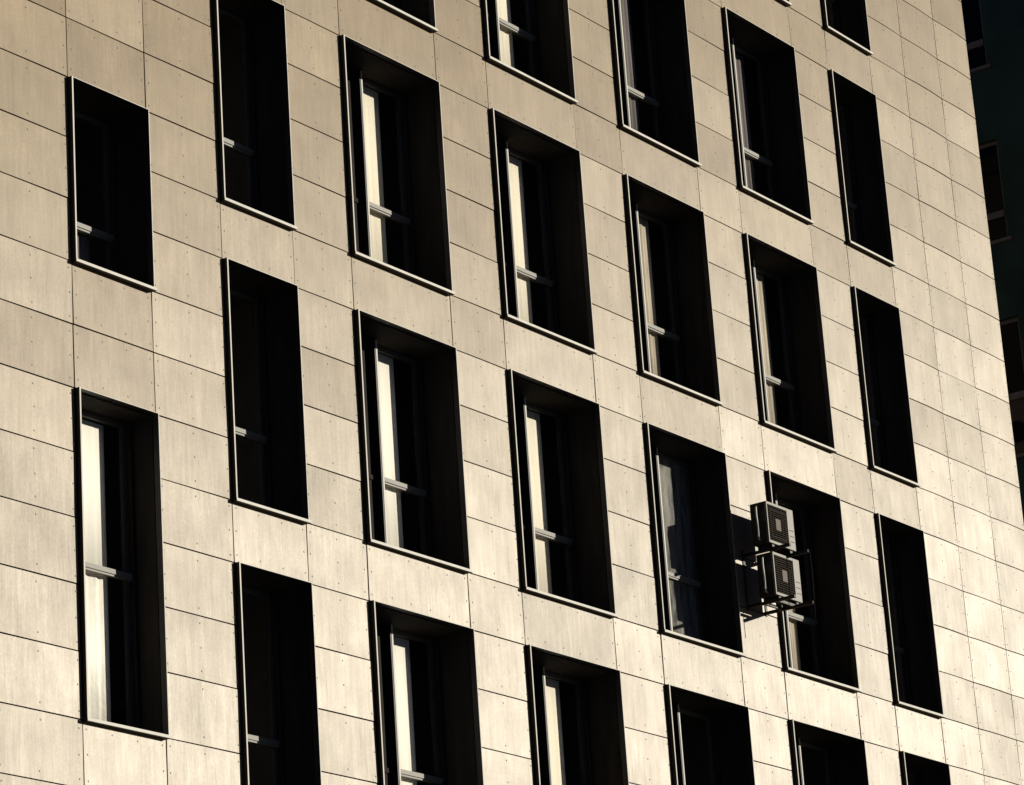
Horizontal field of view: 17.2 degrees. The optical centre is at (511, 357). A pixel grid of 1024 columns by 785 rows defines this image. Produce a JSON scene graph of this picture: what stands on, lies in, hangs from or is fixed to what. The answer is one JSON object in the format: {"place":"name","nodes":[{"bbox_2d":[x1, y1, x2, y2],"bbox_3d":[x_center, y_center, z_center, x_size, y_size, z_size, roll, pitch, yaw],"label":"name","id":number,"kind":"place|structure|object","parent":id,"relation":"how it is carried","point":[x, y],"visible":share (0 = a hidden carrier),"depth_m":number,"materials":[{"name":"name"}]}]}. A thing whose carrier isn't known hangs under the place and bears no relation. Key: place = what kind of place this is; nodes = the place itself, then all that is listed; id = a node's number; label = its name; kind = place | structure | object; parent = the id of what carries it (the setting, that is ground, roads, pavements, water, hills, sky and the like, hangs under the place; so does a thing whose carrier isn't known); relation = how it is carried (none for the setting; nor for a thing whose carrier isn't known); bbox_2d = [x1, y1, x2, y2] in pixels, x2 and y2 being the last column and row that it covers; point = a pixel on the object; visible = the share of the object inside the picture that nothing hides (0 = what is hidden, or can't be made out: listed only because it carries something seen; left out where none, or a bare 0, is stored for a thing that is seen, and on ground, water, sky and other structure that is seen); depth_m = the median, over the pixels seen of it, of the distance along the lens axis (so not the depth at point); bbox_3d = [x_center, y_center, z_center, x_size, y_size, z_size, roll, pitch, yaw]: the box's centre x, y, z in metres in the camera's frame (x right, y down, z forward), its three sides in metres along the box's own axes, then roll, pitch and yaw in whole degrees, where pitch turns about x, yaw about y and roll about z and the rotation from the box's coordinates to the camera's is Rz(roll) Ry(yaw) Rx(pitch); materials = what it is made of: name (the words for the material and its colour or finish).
{"place":"outdoors","nodes":[
{"label":"outdoors","id":0,"kind":"place"},
{"bbox_2d":[0,0,1023,784],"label":"office building","id":1,"kind":"structure","parent":0,"point":[430,392],"depth_m":37.03,"materials":[{"name":"concrete"}]},
{"bbox_2d":[67,76,156,291],"bbox_3d":[-3.996,-1.573,32.108,0.594,1.881,1.128,-17,-23,32],"label":"window","id":2,"kind":"structure","parent":1,"relation":"in","point":[124,124],"depth_m":32.47,"materials":[{"name":"black metal"}]},
{"bbox_2d":[74,387,171,739],"bbox_3d":[-3.709,1.921,30.861,0.484,3.121,1.128,-17,-23,32],"label":"window","id":3,"kind":"structure","parent":1,"relation":"in","point":[142,576],"depth_m":31.17,"materials":[{"name":"black glass"}]},
{"bbox_2d":[212,0,297,230],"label":"window","id":4,"kind":"structure","parent":1,"relation":"in","point":[267,150],"depth_m":34.75,"materials":[{"name":"black metal"}]},
{"bbox_2d":[222,257,311,523],"bbox_3d":[-2.620,0.395,33.313,0.594,2.501,1.140,-17,-23,32],"label":"window","id":5,"kind":"structure","parent":1,"relation":"in","point":[280,439],"depth_m":33.69,"materials":[{"name":"black metal"}]},
{"bbox_2d":[234,562,321,784],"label":"window","id":6,"kind":"structure","parent":1,"relation":"in","point":[294,741],"depth_m":32.75,"materials":[{"name":"black metal"}]},
{"bbox_2d":[339,34,454,295],"bbox_3d":[-1.443,-1.975,36.194,0.614,2.501,1.734,-17,-23,32],"label":"window","id":7,"kind":"structure","parent":1,"relation":"in","point":[423,218],"depth_m":36.68,"materials":[{"name":"black glass"}]},
{"bbox_2d":[369,0,437,32],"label":"window","id":8,"kind":"structure","parent":1,"relation":"in","point":[421,13],"depth_m":37.44,"materials":[{"name":"black metal"}]},
{"bbox_2d":[353,309,472,573],"bbox_3d":[-1.241,0.947,35.180,0.614,2.501,1.734,-17,-23,32],"label":"window","id":9,"kind":"structure","parent":1,"relation":"in","point":[440,491],"depth_m":35.66,"materials":[{"name":"black glass"}]},
{"bbox_2d":[369,600,483,784],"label":"window","id":10,"kind":"structure","parent":1,"relation":"in","point":[451,650],"depth_m":34.79,"materials":[{"name":"black metal"}]},
{"bbox_2d":[481,0,577,103],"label":"window","id":11,"kind":"structure","parent":1,"relation":"in","point":[548,34],"depth_m":39.74,"materials":[{"name":"black glass"}]},
{"bbox_2d":[489,108,597,354],"bbox_3d":[0.134,-1.349,38.313,0.614,2.501,1.760,-17,-23,32],"label":"window","id":12,"kind":"structure","parent":1,"relation":"in","point":[566,280],"depth_m":38.84,"materials":[{"name":"black glass"}]},
{"bbox_2d":[506,369,617,617],"bbox_3d":[0.336,1.574,37.299,0.614,2.501,1.760,-17,-23,32],"label":"window","id":13,"kind":"structure","parent":1,"relation":"in","point":[586,538],"depth_m":37.81,"materials":[{"name":"black glass"}]},
{"bbox_2d":[525,644,628,784],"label":"window","id":14,"kind":"structure","parent":1,"relation":"in","point":[598,688],"depth_m":37.00,"materials":[{"name":"black glass"}]},
{"bbox_2d":[608,0,701,166],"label":"window","id":15,"kind":"structure","parent":1,"relation":"in","point":[671,100],"depth_m":41.97,"materials":[{"name":"black glass"}]},
{"bbox_2d":[623,174,722,405],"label":"window","id":16,"kind":"structure","parent":1,"relation":"in","point":[692,334],"depth_m":40.95,"materials":[{"name":"black glass"}]},
{"bbox_2d":[643,422,745,656],"bbox_3d":[1.903,2.195,39.402,0.614,2.501,1.736,-17,-23,32],"label":"window","id":17,"kind":"structure","parent":1,"relation":"in","point":[714,584],"depth_m":39.93,"materials":[{"name":"black glass"}]},
{"bbox_2d":[664,684,755,784],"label":"window","id":18,"kind":"structure","parent":1,"relation":"in","point":[727,723],"depth_m":39.21,"materials":[{"name":"black glass"}]},
{"bbox_2d":[722,7,813,224],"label":"window","id":19,"kind":"structure","parent":1,"relation":"in","point":[784,160],"depth_m":44.11,"materials":[{"name":"black glass"}]},
{"bbox_2d":[741,543,815,618],"bbox_3d":[3.164,2.692,40.018,0.680,0.910,0.460,-17,-23,32],"label":"wall bracket","id":20,"kind":"object","parent":1,"relation":"attached to","point":[768,603],"depth_m":39.99,"materials":[{"name":"metal"}]},
{"bbox_2d":[750,501,795,554],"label":"air conditioner","id":21,"kind":"object","parent":20,"relation":"on","point":[772,524],"visible":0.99,"depth_m":40.06,"materials":[{"name":"paint"}]},
{"bbox_2d":[756,551,802,606],"bbox_3d":[3.144,2.639,40.014,0.232,0.560,0.693,-17,-23,32],"label":"air conditioner","id":22,"kind":"object","parent":20,"relation":"on","point":[778,575],"visible":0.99,"depth_m":39.89,"materials":[{"name":"paint"}]},
{"bbox_2d":[777,0,791,6],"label":"window","id":23,"kind":"structure","parent":1,"relation":"in","point":[787,3],"depth_m":44.58,"materials":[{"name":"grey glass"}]},
{"bbox_2d":[742,233,836,452],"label":"window","id":24,"kind":"structure","parent":1,"relation":"in","point":[807,385],"depth_m":43.08,"materials":[{"name":"black glass"}]},
{"bbox_2d":[765,470,861,692],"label":"window","id":25,"kind":"structure","parent":1,"relation":"in","point":[821,523],"depth_m":42.10,"materials":[{"name":"black glass"}]},
{"bbox_2d":[788,719,868,784],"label":"window","id":26,"kind":"structure","parent":1,"relation":"in","point":[844,756],"depth_m":41.35,"materials":[{"name":"black glass"}]},
{"bbox_2d":[821,0,872,55],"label":"window","id":27,"kind":"structure","parent":1,"relation":"in","point":[848,18],"depth_m":46.62,"materials":[{"name":"black glass"}]},
{"bbox_2d":[828,69,895,266],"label":"window","id":28,"kind":"structure","parent":1,"relation":"in","point":[867,203],"depth_m":45.85,"materials":[{"name":"black glass"}]},
{"bbox_2d":[851,286,920,487],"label":"window","id":29,"kind":"structure","parent":1,"relation":"in","point":[891,421],"depth_m":44.82,"materials":[{"name":"black glass"}]},
{"bbox_2d":[874,513,945,718],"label":"window","id":30,"kind":"structure","parent":1,"relation":"in","point":[915,648],"depth_m":43.80,"materials":[{"name":"black glass"}]},
{"bbox_2d":[899,751,950,784],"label":"window","id":31,"kind":"structure","parent":1,"relation":"in","point":[921,770],"depth_m":43.09,"materials":[{"name":"black glass"}]},
{"bbox_2d":[961,0,1023,522],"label":"neighbour building","id":32,"kind":"structure","parent":0,"point":[994,33],"depth_m":56.24,"materials":[{"name":"concrete"}]},
{"bbox_2d":[961,0,991,73],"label":"window","id":33,"kind":"structure","parent":32,"relation":"in","point":[973,27],"depth_m":57.19,"materials":[{"name":"black glass"}]},
{"bbox_2d":[978,141,1012,245],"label":"window","id":34,"kind":"structure","parent":32,"relation":"in","point":[988,153],"depth_m":56.26,"materials":[{"name":"black glass"}]},
{"bbox_2d":[999,317,1023,458],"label":"window","id":35,"kind":"structure","parent":32,"relation":"in","point":[1010,332],"depth_m":55.21,"materials":[{"name":"black glass"}]}
]}

